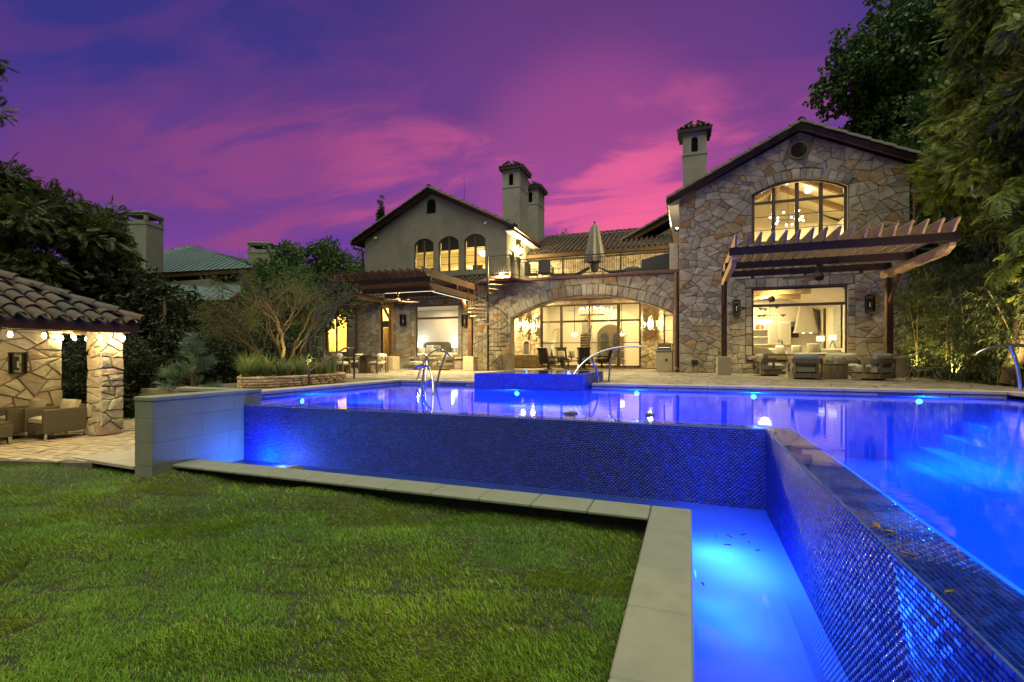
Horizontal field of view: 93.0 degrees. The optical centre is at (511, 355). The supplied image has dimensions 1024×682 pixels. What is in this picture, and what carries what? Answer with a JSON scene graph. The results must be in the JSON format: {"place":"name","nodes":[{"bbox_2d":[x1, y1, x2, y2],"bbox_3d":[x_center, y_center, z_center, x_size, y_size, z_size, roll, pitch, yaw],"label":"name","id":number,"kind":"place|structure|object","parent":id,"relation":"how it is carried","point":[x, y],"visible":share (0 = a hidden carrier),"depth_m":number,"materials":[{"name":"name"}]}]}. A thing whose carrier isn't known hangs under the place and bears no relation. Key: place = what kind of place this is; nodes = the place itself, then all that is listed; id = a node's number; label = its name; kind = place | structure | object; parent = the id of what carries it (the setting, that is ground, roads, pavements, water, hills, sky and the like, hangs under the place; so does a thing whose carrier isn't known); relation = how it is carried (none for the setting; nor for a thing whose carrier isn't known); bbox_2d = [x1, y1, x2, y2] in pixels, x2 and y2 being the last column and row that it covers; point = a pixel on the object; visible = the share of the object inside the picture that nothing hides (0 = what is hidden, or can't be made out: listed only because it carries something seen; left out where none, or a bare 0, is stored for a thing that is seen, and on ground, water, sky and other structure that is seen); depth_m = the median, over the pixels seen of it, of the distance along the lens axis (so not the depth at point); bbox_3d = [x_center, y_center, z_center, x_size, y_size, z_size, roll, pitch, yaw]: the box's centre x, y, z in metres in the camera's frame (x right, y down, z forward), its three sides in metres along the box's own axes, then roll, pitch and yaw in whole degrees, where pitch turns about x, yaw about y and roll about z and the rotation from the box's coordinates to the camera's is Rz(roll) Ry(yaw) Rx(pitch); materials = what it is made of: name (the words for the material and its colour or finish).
{"place":"outdoors","nodes":[
{"label":"outdoors","id":0,"kind":"place"},
{"bbox_2d":[0,416,134,468],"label":"garden terrace","id":1,"kind":"structure","parent":0,"point":[60,448],"depth_m":9.01,"materials":[{"name":"stone"}]},
{"bbox_2d":[0,421,12,443],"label":"ottoman","id":2,"kind":"object","parent":1,"relation":"on","point":[6,429],"visible":1,"depth_m":9.24,"materials":[{"name":"wicker"}]},
{"bbox_2d":[0,398,53,434],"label":"wicker armchair","id":3,"kind":"object","parent":1,"relation":"on","point":[13,415],"visible":0.45,"depth_m":9.89,"materials":[{"name":"brown wicker"}]},
{"bbox_2d":[23,399,86,440],"bbox_3d":[-9.439,1.306,10.069,0.710,0.769,0.756,0,0,20],"label":"wicker armchair","id":4,"kind":"object","parent":1,"relation":"on","point":[66,416],"visible":1,"depth_m":9.89,"materials":[{"name":"brown wicker"}]},
{"bbox_2d":[0,270,143,435],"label":"garden pavilion","id":5,"kind":"structure","parent":1,"relation":"on","point":[25,303],"depth_m":10.26,"materials":[{"name":"stone"}]},
{"bbox_2d":[8,352,27,373],"bbox_3d":[-10.500,0.165,10.328,0.189,0.459,0.255,0,0,20],"label":"wall lantern","id":6,"kind":"object","parent":5,"relation":"attached to","point":[13,363],"depth_m":10.34,"materials":[{"name":"metal"}]},
{"bbox_2d":[0,328,137,339],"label":"string light","id":7,"kind":"object","parent":5,"relation":"hanging from","point":[44,335],"visible":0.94,"depth_m":9.66,"materials":[{"name":"glass"}]},
{"bbox_2d":[140,332,226,395],"bbox_3d":[-7.500,0.542,11.381,1.539,2.298,1.814,0,0,37],"label":"young pine","id":8,"kind":"object","parent":1,"relation":"on","point":[194,348],"visible":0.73,"depth_m":11.37,"materials":[{"name":"green plant"}]},
{"bbox_2d":[236,373,315,379],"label":"planter soil","id":9,"kind":"structure","parent":0,"point":[288,375],"depth_m":14.46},
{"bbox_2d":[233,357,263,376],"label":"grass tuft","id":10,"kind":"object","parent":9,"relation":"on","point":[247,371],"visible":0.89,"depth_m":11.57,"materials":[{"name":"green plant"}]},
{"bbox_2d":[253,352,276,376],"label":"grass tuft","id":11,"kind":"object","parent":9,"relation":"on","point":[264,372],"visible":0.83,"depth_m":11.94,"materials":[{"name":"green plant"}]},
{"bbox_2d":[186,251,372,375],"bbox_3d":[-6.491,-1.113,13.902,4.804,3.408,3.662,0,0,-31],"label":"crape myrtle","id":12,"kind":"object","parent":9,"relation":"on","point":[266,301],"visible":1,"depth_m":13.66,"materials":[{"name":"green plant"}]},
{"bbox_2d":[283,352,312,374],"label":"grass tuft","id":13,"kind":"object","parent":9,"relation":"on","point":[300,367],"visible":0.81,"depth_m":12.72,"materials":[{"name":"green plant"}]},
{"bbox_2d":[0,463,645,681],"bbox_3d":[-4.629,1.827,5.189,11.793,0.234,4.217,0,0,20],"label":"grass","id":14,"kind":"structure","parent":0,"point":[80,670],"depth_m":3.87,"materials":[{"name":"plant"}]},
{"bbox_2d":[246,403,502,413],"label":"weir water","id":15,"kind":"structure","parent":0,"point":[376,409],"depth_m":7.83,"materials":[{"name":"liquid"}]},
{"bbox_2d":[0,0,958,289],"label":"sky","id":16,"kind":"structure","parent":0,"point":[234,123],"materials":[{"name":"purple"}]},
{"bbox_2d":[231,459,848,681],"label":"basin water","id":17,"kind":"structure","parent":0,"point":[755,618],"depth_m":3.67,"materials":[{"name":"liquid"}]},
{"bbox_2d":[141,367,1023,398],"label":"patio","id":18,"kind":"structure","parent":0,"point":[645,376],"depth_m":14.49,"materials":[{"name":"stone"}]},
{"bbox_2d":[237,256,301,332],"bbox_3d":[-10.841,-1.713,22.269,3.043,5.919,3.597,0,0,-31],"label":"garden tree","id":19,"kind":"object","parent":18,"relation":"on","point":[263,274],"visible":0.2,"depth_m":21.87,"materials":[{"name":"green plant"}]},
{"bbox_2d":[263,239,326,290],"bbox_3d":[-11.751,-2.539,26.802,3.148,7.568,3.188,0,0,-8],"label":"garden tree","id":20,"kind":"object","parent":18,"relation":"on","point":[289,249],"visible":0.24,"depth_m":26.17,"materials":[{"name":"green plant"}]},
{"bbox_2d":[270,259,336,350],"bbox_3d":[-8.766,-1.665,20.007,3.953,4.820,2.261,0,0,39],"label":"evergreen shrub","id":21,"kind":"object","parent":18,"relation":"on","point":[308,283],"visible":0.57,"depth_m":19.69,"materials":[{"name":"green plant"}]},
{"bbox_2d":[286,273,365,356],"bbox_3d":[-8.797,-1.238,21.984,3.866,4.958,3.236,0,0,20],"label":"garden tree","id":22,"kind":"object","parent":18,"relation":"on","point":[343,317],"visible":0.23,"depth_m":21.92,"materials":[{"name":"green plant"}]},
{"bbox_2d":[300,234,366,352],"bbox_3d":[-10.310,-2.839,27.903,3.475,8.170,3.525,0,0,20],"label":"garden tree","id":23,"kind":"object","parent":18,"relation":"on","point":[325,248],"visible":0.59,"depth_m":27.17,"materials":[{"name":"green plant"}]},
{"bbox_2d":[309,289,361,366],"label":"house wing","id":24,"kind":"structure","parent":18,"relation":"on","point":[350,337],"depth_m":31.53,"materials":[{"name":"stone"}]},
{"bbox_2d":[330,355,376,372],"bbox_3d":[-6.831,0.362,21.015,2.250,0.755,1.000,0,0,12],"label":"dining table","id":25,"kind":"object","parent":18,"relation":"on","point":[362,363],"visible":0.43,"depth_m":20.64,"materials":[{"name":"brown wood"}]},
{"bbox_2d":[383,356,399,369],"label":"post block","id":26,"kind":"structure","parent":18,"relation":"on","point":[394,362],"depth_m":24.80,"materials":[{"name":"stone"}]},
{"bbox_2d":[323,267,476,355],"bbox_3d":[-4.931,-1.715,22.398,5.170,3.550,5.204,0,0,20],"label":"pergola","id":27,"kind":"object","parent":26,"relation":"on","point":[409,281],"visible":0.9,"depth_m":22.02,"materials":[{"name":"wood"}]},
{"bbox_2d":[432,354,454,369],"bbox_3d":[-3.436,0.343,24.409,0.940,0.794,0.940,0,0,40],"label":"lounge chair","id":28,"kind":"object","parent":18,"relation":"on","point":[448,364],"visible":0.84,"depth_m":24.09,"materials":[{"name":"fabric"}]},
{"bbox_2d":[349,160,547,368],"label":"house wing","id":29,"kind":"structure","parent":18,"relation":"on","point":[436,217],"depth_m":29.68,"materials":[{"name":"paint"}]},
{"bbox_2d":[416,304,457,356],"bbox_3d":[-4.174,-1.375,27.243,2.750,2.890,0.092,0,0,20],"label":"window","id":30,"kind":"structure","parent":29,"relation":"in","point":[455,317],"depth_m":27.39,"materials":[{"name":"brown metal"}]},
{"bbox_2d":[439,236,458,271],"bbox_3d":[-3.823,-6.190,29.733,1.380,2.140,0.095,0,0,20],"label":"window","id":31,"kind":"structure","parent":29,"relation":"in","point":[449,239],"depth_m":29.72,"materials":[{"name":"brown metal"}]},
{"bbox_2d":[463,356,477,370],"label":"post block","id":32,"kind":"structure","parent":18,"relation":"on","point":[470,363],"depth_m":23.29,"materials":[{"name":"stone"}]},
{"bbox_2d":[467,255,508,370],"bbox_3d":[-1.163,-2.060,23.415,1.992,5.600,1.990,0,0,20],"label":"spiral stair","id":33,"kind":"object","parent":18,"relation":"on","point":[487,308],"visible":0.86,"depth_m":23.37,"materials":[{"name":"metal"}]},
{"bbox_2d":[474,370,602,417],"bbox_3d":[0.886,1.055,13.891,2.950,1.170,3.001,0,0,20],"label":"spa","id":34,"kind":"object","parent":18,"relation":"on","point":[548,379],"visible":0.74,"depth_m":12.58,"materials":[{"name":"tile"}]},
{"bbox_2d":[537,348,558,369],"bbox_3d":[1.852,0.173,25.440,0.930,1.133,0.768,0,0,-42],"label":"swivel chair","id":35,"kind":"object","parent":18,"relation":"on","point":[543,355],"visible":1,"depth_m":25.24,"materials":[{"name":"metal"}]},
{"bbox_2d":[477,213,678,371],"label":"house wing","id":36,"kind":"structure","parent":18,"relation":"on","point":[516,300],"depth_m":26.57,"materials":[{"name":"stone"}]},
{"bbox_2d":[489,248,669,278],"bbox_3d":[2.957,-4.305,22.618,8.300,0.970,1.300,0,0,20],"label":"terrace railing","id":37,"kind":"object","parent":36,"relation":"on","point":[517,267],"visible":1,"depth_m":23.14,"materials":[{"name":"metal"}]},
{"bbox_2d":[584,221,605,273],"bbox_3d":[4.515,-5.580,26.563,1.158,3.500,0.926,0,0,2],"label":"parasol","id":38,"kind":"object","parent":36,"relation":"on","point":[594,245],"visible":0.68,"depth_m":26.39,"materials":[{"name":"beige fabric"}]},
{"bbox_2d":[623,253,667,272],"bbox_3d":[6.512,-4.300,23.545,2.118,1.020,0.900,0,0,20],"label":"covered furniture","id":39,"kind":"object","parent":36,"relation":"on","point":[660,261],"visible":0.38,"depth_m":23.02,"materials":[{"name":"grey fabric"}]},
{"bbox_2d":[655,342,672,370],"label":"grill island","id":40,"kind":"structure","parent":18,"relation":"on","point":[664,356],"depth_m":22.49,"materials":[{"name":"stone"}]},
{"bbox_2d":[717,357,731,374],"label":"post block","id":41,"kind":"structure","parent":18,"relation":"on","point":[724,365],"depth_m":18.22,"materials":[{"name":"stone"}]},
{"bbox_2d":[721,216,961,356],"bbox_3d":[9.757,-1.715,15.568,5.450,3.550,5.359,0,0,20],"label":"pergola","id":42,"kind":"object","parent":41,"relation":"on","point":[862,246],"visible":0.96,"depth_m":14.93,"materials":[{"name":"wood"}]},
{"bbox_2d":[782,264,855,281],"bbox_3d":[10.010,-2.695,15.912,2.031,0.530,1.932,0,0,3],"label":"ceiling fan","id":43,"kind":"object","parent":42,"relation":"hanging from","point":[818,276],"visible":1,"depth_m":15.83,"materials":[{"name":"metal"}]},
{"bbox_2d":[753,354,785,375],"bbox_3d":[9.443,0.343,17.843,0.940,0.794,0.940,0,0,5],"label":"lounge chair","id":44,"kind":"object","parent":18,"relation":"on","point":[763,366],"visible":1,"depth_m":17.50,"materials":[{"name":"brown wood"}]},
{"bbox_2d":[666,116,923,375],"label":"house wing","id":45,"kind":"structure","parent":18,"relation":"on","point":[711,213],"depth_m":20.02,"materials":[{"name":"stone"}]},
{"bbox_2d":[752,179,846,243],"bbox_3d":[11.626,-5.870,19.769,3.380,2.500,0.095,0,0,20],"label":"window","id":46,"kind":"structure","parent":45,"relation":"in","point":[820,197],"depth_m":19.72,"materials":[{"name":"brown metal"}]},
{"bbox_2d":[752,285,846,355],"bbox_3d":[11.627,-1.380,19.770,3.400,2.780,0.092,0,0,20],"label":"window","id":47,"kind":"structure","parent":45,"relation":"in","point":[822,303],"depth_m":19.74,"materials":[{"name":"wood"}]},
{"bbox_2d":[788,354,822,378],"bbox_3d":[9.232,0.343,15.312,0.940,0.794,0.940,0,0,28],"label":"lounge chair","id":48,"kind":"object","parent":18,"relation":"on","point":[805,366],"visible":0.99,"depth_m":14.97,"materials":[{"name":"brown wood"}]},
{"bbox_2d":[819,363,848,378],"bbox_3d":[10.316,0.492,15.715,0.960,0.495,0.960,0,0,20],"label":"coffee table","id":49,"kind":"object","parent":18,"relation":"on","point":[835,370],"visible":0.84,"depth_m":15.30,"materials":[{"name":"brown wood"}]},
{"bbox_2d":[823,353,860,374],"bbox_3d":[11.937,0.302,17.529,1.260,0.775,0.920,0,0,20],"label":"lounge chair","id":50,"kind":"object","parent":18,"relation":"on","point":[851,359],"visible":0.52,"depth_m":17.58,"materials":[{"name":"fabric"}]},
{"bbox_2d":[851,354,895,379],"bbox_3d":[10.986,0.343,14.778,0.940,0.794,0.940,0,0,-18],"label":"lounge chair","id":51,"kind":"object","parent":18,"relation":"on","point":[879,368],"visible":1,"depth_m":14.43,"materials":[{"name":"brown wood"}]},
{"bbox_2d":[905,351,944,380],"bbox_3d":[12.384,0.303,14.565,1.079,0.872,0.924,0,0,-40],"label":"string chair","id":52,"kind":"object","parent":18,"relation":"on","point":[925,367],"visible":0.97,"depth_m":14.44,"materials":[{"name":"grey metal"}]},
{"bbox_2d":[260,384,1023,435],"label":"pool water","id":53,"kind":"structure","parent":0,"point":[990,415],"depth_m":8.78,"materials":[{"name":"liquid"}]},
{"bbox_2d":[276,399,1023,594],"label":"pool shell","id":54,"kind":"object","parent":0,"point":[962,491],"visible":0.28,"depth_m":8.75,"materials":[{"name":"tile"}]},
{"bbox_2d":[261,379,1023,397],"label":"pool coping","id":55,"kind":"object","parent":54,"relation":"on","point":[736,388],"visible":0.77,"depth_m":11.37,"materials":[{"name":"stone"}]},
{"bbox_2d":[416,349,449,388],"bbox_3d":[-2.449,0.435,13.700,0.566,1.226,2.516,0,0,-30],"label":"pool rail","id":56,"kind":"object","parent":55,"relation":"on","point":[433,351],"visible":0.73,"depth_m":13.23,"materials":[{"name":"silver metal"}]},
{"bbox_2d":[573,345,640,382],"bbox_3d":[2.455,0.236,12.928,2.257,1.012,0.383,0,0,-28],"label":"pool rail","id":57,"kind":"object","parent":55,"relation":"on","point":[589,359],"visible":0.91,"depth_m":12.97,"materials":[{"name":"silver metal"}]},
{"bbox_2d":[973,344,1023,391],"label":"pool rail","id":58,"kind":"object","parent":55,"relation":"on","point":[1016,364],"visible":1,"depth_m":9.96,"materials":[{"name":"silver metal"}]},
{"bbox_2d":[755,194,769,201],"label":"interior ceiling","id":59,"kind":"structure","parent":0,"point":[762,198],"depth_m":26.48,"materials":[{"name":"paint"}]},
{"bbox_2d":[755,186,842,211],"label":"ceiling beam","id":60,"kind":"structure","parent":59,"relation":"attached to","point":[826,203],"depth_m":24.37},
{"bbox_2d":[801,181,842,193],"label":"ceiling beam","id":61,"kind":"structure","parent":59,"relation":"attached to","point":[832,188],"depth_m":22.28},
{"bbox_2d":[775,182,842,219],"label":"interior ceiling","id":62,"kind":"structure","parent":0,"point":[812,206],"depth_m":25.03,"materials":[{"name":"paint"}]},
{"bbox_2d":[788,287,844,310],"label":"sloped ceiling","id":63,"kind":"structure","parent":0,"point":[820,295],"depth_m":22.21,"materials":[{"name":"paint"}]},
{"bbox_2d":[906,366,1023,387],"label":"garden bed","id":64,"kind":"object","parent":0,"point":[979,381],"depth_m":16.37,"materials":[{"name":"soil"}]},
{"bbox_2d":[802,0,984,365],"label":"tall tree","id":65,"kind":"object","parent":64,"relation":"on","point":[891,47],"visible":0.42,"depth_m":32.58,"materials":[{"name":"green plant"}]},
{"bbox_2d":[883,259,963,376],"bbox_3d":[15.924,-1.522,18.810,3.362,4.625,5.129,0,0,20],"label":"bamboo clump","id":66,"kind":"object","parent":64,"relation":"on","point":[918,342],"visible":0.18,"depth_m":17.90,"materials":[{"name":"green plant"}]},
{"bbox_2d":[880,232,1010,380],"bbox_3d":[14.273,-1.535,16.027,2.829,4.736,4.197,0,0,11],"label":"bamboo clump","id":67,"kind":"object","parent":64,"relation":"on","point":[932,288],"visible":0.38,"depth_m":15.69,"materials":[{"name":"green plant"}]},
{"bbox_2d":[897,0,1023,386],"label":"feathery tree","id":68,"kind":"object","parent":64,"relation":"on","point":[983,139],"visible":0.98,"depth_m":12.17,"materials":[{"name":"green plant"}]},
{"bbox_2d":[917,233,1023,384],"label":"bamboo clump","id":69,"kind":"object","parent":64,"relation":"on","point":[979,359],"visible":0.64,"depth_m":13.48,"materials":[{"name":"green plant"}]},
{"bbox_2d":[948,276,1023,383],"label":"bamboo clump","id":70,"kind":"object","parent":64,"relation":"on","point":[1008,331],"visible":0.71,"depth_m":12.11,"materials":[{"name":"green plant"}]},
{"bbox_3d":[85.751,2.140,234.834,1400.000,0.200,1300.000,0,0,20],"label":"ground","id":71,"kind":"structure","parent":0,"visible":0},
{"bbox_2d":[73,449,134,469],"bbox_3d":[-6.189,1.790,8.328,1.660,0.500,1.600,0,0,20],"label":"terrace step","id":72,"kind":"object","parent":71,"relation":"on","point":[124,459],"visible":0.08,"depth_m":7.87,"materials":[{"name":"stone"}]},
{"bbox_2d":[62,331,165,420],"bbox_3d":[-11.130,0.454,13.162,3.208,3.704,2.491,0,0,-12],"label":"yew shrub","id":73,"kind":"object","parent":71,"relation":"on","point":[78,379],"visible":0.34,"depth_m":13.01,"materials":[{"name":"green plant"}]},
{"bbox_2d":[62,211,324,370],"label":"neighbour house","id":74,"kind":"structure","parent":71,"relation":"on","point":[184,265],"depth_m":30.21,"materials":[{"name":"paint"}]},
{"bbox_2d":[134,387,261,476],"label":"garden wall","id":75,"kind":"structure","parent":71,"relation":"on","point":[184,424],"depth_m":7.73,"materials":[{"name":"stone"}]},
{"bbox_2d":[173,293,273,376],"bbox_3d":[-10.410,0.126,17.749,3.312,4.599,4.902,0,0,41],"label":"yew shrub","id":76,"kind":"object","parent":71,"relation":"on","point":[245,350],"visible":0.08,"depth_m":17.44,"materials":[{"name":"green plant"}]},
{"bbox_2d":[236,299,322,359],"bbox_3d":[-10.346,-0.066,20.219,5.290,5.215,4.153,0,0,0],"label":"yew shrub","id":77,"kind":"object","parent":71,"relation":"on","point":[270,326],"visible":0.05,"depth_m":20.25,"materials":[{"name":"green plant"}]},
{"bbox_2d":[249,320,336,370],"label":"yew shrub","id":78,"kind":"object","parent":71,"relation":"on","point":[268,342],"visible":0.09,"depth_m":16.34,"materials":[{"name":"green plant"}]},
{"bbox_2d":[880,52,1020,379],"bbox_3d":[17.666,-5.479,18.461,6.479,15.005,23.248,0,0,20],"label":"backing tree","id":79,"kind":"object","parent":71,"relation":"on","point":[926,100],"visible":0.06,"depth_m":21.60,"materials":[{"name":"green plant"}]},
{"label":"basin shell","id":80,"kind":"structure","parent":0,"visible":0},
{"bbox_2d":[182,468,650,533],"bbox_3d":[-3.902,2.083,0.158,7.480,0.715,13.620,0,0,20],"label":"basin footing","id":81,"kind":"object","parent":80,"relation":"on","point":[617,523],"depth_m":5.82,"materials":[{"name":"concrete"}]},
{"bbox_2d":[172,459,693,681],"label":"basin coping","id":82,"kind":"object","parent":81,"relation":"on","point":[655,643],"visible":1,"depth_m":3.99,"materials":[{"name":"stone"}]},
{"bbox_2d":[243,405,1023,681],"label":"overflow wall","id":83,"kind":"structure","parent":80,"relation":"on","point":[885,609],"depth_m":5.13,"materials":[{"name":"tile"}]},
{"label":"interior floor","id":84,"kind":"structure","parent":0,"visible":0},
{"bbox_2d":[754,299,817,352],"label":"interior wall","id":85,"kind":"structure","parent":84,"relation":"on","point":[803,339],"depth_m":26.36,"materials":[{"name":"paint"}]},
{"bbox_2d":[754,320,767,344],"bbox_3d":[13.391,-1.260,26.760,1.300,1.400,0.320,0,0,20],"label":"wall shelf","id":86,"kind":"object","parent":85,"relation":"attached to","point":[760,337],"depth_m":26.78,"materials":[{"name":"white paint"}]},
{"bbox_2d":[765,314,794,344],"bbox_3d":[14.454,-1.410,26.319,1.500,1.700,0.420,0,0,20],"label":"kitchen cabinet","id":87,"kind":"object","parent":85,"relation":"attached to","point":[779,329],"visible":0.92,"depth_m":26.19,"materials":[{"name":"white paint"}]},
{"bbox_2d":[792,306,817,332],"bbox_3d":[15.521,-2.092,25.743,1.060,1.835,0.770,0,0,20],"label":"range hood","id":88,"kind":"object","parent":85,"relation":"attached to","point":[805,322],"visible":0.98,"depth_m":25.55,"materials":[{"name":"paint"}]},
{"bbox_2d":[818,305,844,351],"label":"interior wall","id":89,"kind":"structure","parent":84,"relation":"on","point":[829,320],"depth_m":23.84,"materials":[{"name":"paint"}]},
{"bbox_2d":[833,305,841,347],"bbox_3d":[14.996,-1.385,22.395,0.050,2.130,1.280,0,0,20],"label":"curtain","id":90,"kind":"object","parent":89,"relation":"attached to","point":[837,320],"depth_m":22.34,"materials":[{"name":"beige fabric"}]},
{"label":"interior floor","id":91,"kind":"structure","parent":0,"visible":0},
{"bbox_2d":[755,198,838,241],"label":"interior wall","id":92,"kind":"structure","parent":91,"relation":"on","point":[788,209],"depth_m":26.49,"materials":[{"name":"paint"}]},
{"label":"interior floor","id":93,"kind":"structure","parent":0,"visible":0},
{"bbox_2d":[548,304,638,364],"bbox_3d":[6.471,-1.500,34.046,8.000,4.320,0.400,0,0,20],"label":"arched partition","id":94,"kind":"object","parent":93,"relation":"on","point":[632,310],"visible":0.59,"depth_m":34.62,"materials":[{"name":"paint"}]},
{"bbox_2d":[556,308,637,363],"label":"interior wall","id":95,"kind":"structure","parent":93,"relation":"on","point":[630,329],"depth_m":35.78,"materials":[{"name":"paint"}]},
{"bbox_2d":[598,324,623,363],"bbox_3d":[7.236,-0.820,35.704,1.900,2.920,0.140,0,0,20],"label":"front door","id":96,"kind":"structure","parent":95,"relation":"in","point":[607,333],"depth_m":35.72,"materials":[{"name":"brown wood"}]},
{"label":"interior floor","id":97,"kind":"structure","parent":0,"visible":0},
{"bbox_2d":[418,309,457,352],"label":"interior wall","id":98,"kind":"structure","parent":97,"relation":"on","point":[437,330],"depth_m":32.23,"materials":[{"name":"paint"}]},
{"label":"interior floor","id":99,"kind":"structure","parent":0,"visible":0},
{"bbox_2d":[417,250,484,270],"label":"interior wall","id":100,"kind":"structure","parent":99,"relation":"on","point":[480,260],"depth_m":35.10,"materials":[{"name":"paint"}]},
{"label":"interior floor","id":101,"kind":"structure","parent":0,"visible":0},
{"bbox_2d":[329,315,341,351],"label":"interior wall","id":102,"kind":"structure","parent":101,"relation":"on","point":[332,335],"depth_m":34.21,"materials":[{"name":"yellow paint"}]},
{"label":"earth bank","id":103,"kind":"structure","parent":0,"visible":0},
{"bbox_2d":[0,47,153,306],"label":"leafy tree","id":104,"kind":"object","parent":103,"relation":"on","point":[36,220],"visible":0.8,"depth_m":14.55,"materials":[{"name":"green plant"}]},
{"bbox_2d":[62,262,213,406],"bbox_3d":[-13.219,-0.638,16.130,6.638,4.844,6.007,0,0,20],"label":"leafy tree","id":105,"kind":"object","parent":103,"relation":"on","point":[153,289],"visible":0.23,"depth_m":15.36,"materials":[{"name":"green plant"}]},
{"bbox_2d":[127,291,195,392],"bbox_3d":[-10.573,-0.044,14.968,2.574,4.007,2.264,0,0,20],"label":"yew shrub","id":106,"kind":"object","parent":103,"relation":"on","point":[154,329],"visible":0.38,"depth_m":14.91,"materials":[{"name":"green plant"}]},
{"bbox_2d":[170,315,243,385],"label":"yew shrub","id":107,"kind":"object","parent":103,"relation":"on","point":[221,371],"visible":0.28,"depth_m":14.88,"materials":[{"name":"green plant"}]},
{"bbox_2d":[237,371,346,387],"bbox_3d":[-6.081,1.073,13.675,2.725,1.134,4.308,0,0,-26],"label":"brick planter","id":108,"kind":"object","parent":103,"relation":"on","point":[279,381],"visible":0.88,"depth_m":11.87,"materials":[{"name":"stone"}]},
{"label":"interior ceiling","id":109,"kind":"structure","parent":0,"visible":0},
{"bbox_2d":[754,289,810,295],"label":"ceiling beam","id":110,"kind":"structure","parent":109,"relation":"attached to","point":[782,292],"depth_m":21.70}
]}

